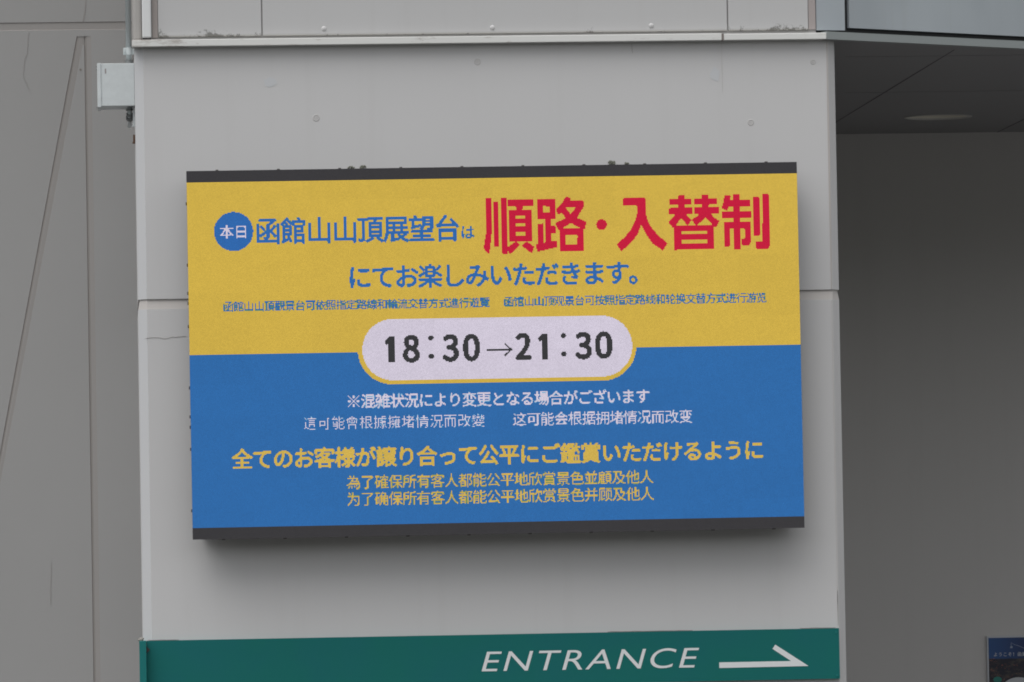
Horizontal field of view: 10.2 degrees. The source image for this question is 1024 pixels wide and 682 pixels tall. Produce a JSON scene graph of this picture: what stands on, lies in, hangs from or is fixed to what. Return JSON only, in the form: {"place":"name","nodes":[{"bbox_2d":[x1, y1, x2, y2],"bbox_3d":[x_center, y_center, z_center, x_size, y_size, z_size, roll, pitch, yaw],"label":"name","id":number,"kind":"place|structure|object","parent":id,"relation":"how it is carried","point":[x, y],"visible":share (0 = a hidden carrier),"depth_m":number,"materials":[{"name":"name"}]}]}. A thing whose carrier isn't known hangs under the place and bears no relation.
{"place":"outdoors","nodes":[
{"label":"outdoors","id":0,"kind":"place"},
{"label":"ground","id":1,"kind":"structure","parent":0,"visible":0},
{"bbox_2d":[0,0,1023,681],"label":"station building","id":2,"kind":"structure","parent":1,"relation":"on","point":[898,556],"depth_m":30.25,"materials":[{"name":"paint"}]},
{"bbox_2d":[96,63,134,110],"bbox_3d":[-2.109,-1.348,30.430,0.202,0.238,0.272,-1,-2,-4],"label":"junction box","id":3,"kind":"object","parent":2,"relation":"attached to","point":[115,87],"visible":0.98,"depth_m":30.30,"materials":[{"name":"metal"}]},
{"bbox_2d":[123,0,133,62],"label":"conduit pipe","id":4,"kind":"object","parent":2,"relation":"attached to","point":[128,51],"visible":0.89,"depth_m":30.40,"materials":[{"name":"metal"}]},
{"bbox_2d":[126,107,132,127],"bbox_3d":[-2.048,-1.194,30.640,0.040,0.076,0.519,-1,-2,-4],"label":"conduit elbow","id":5,"kind":"object","parent":2,"relation":"attached to","point":[129,115],"visible":1,"depth_m":30.40,"materials":[{"name":"grey metal"}]},
{"bbox_2d":[132,110,134,126],"bbox_3d":[-2.009,-1.182,30.366,0.016,0.090,0.034,-1,-2,-4],"label":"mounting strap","id":6,"kind":"object","parent":2,"relation":"attached to","point":[133,125],"visible":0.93,"depth_m":30.35,"materials":[{"name":"metal"}]},
{"bbox_2d":[139,627,839,681],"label":"entrance sign","id":7,"kind":"object","parent":2,"relation":"attached to","point":[706,655],"visible":1,"depth_m":30.00,"materials":[{"name":"teal metal"}]},
{"bbox_2d":[186,161,804,539],"bbox_3d":[-0.092,0.050,29.978,3.204,1.930,0.201,-1,-2,-4],"label":"led screen","id":8,"kind":"object","parent":2,"relation":"attached to","point":[401,351],"visible":1,"depth_m":29.88,"materials":[{"name":"multicoloured"}]},
{"bbox_2d":[904,114,971,119],"bbox_3d":[2.678,-1.467,35.982,0.430,0.127,0.430,-1,-2,-4],"label":"downlight","id":9,"kind":"object","parent":2,"relation":"attached to","point":[939,117],"visible":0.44,"depth_m":36.14,"materials":[{"name":"grey metal"}]},
{"bbox_2d":[986,636,1023,681],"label":"poster","id":10,"kind":"object","parent":2,"relation":"attached to","point":[1005,658],"depth_m":37.28,"materials":[{"name":"blue paper"}]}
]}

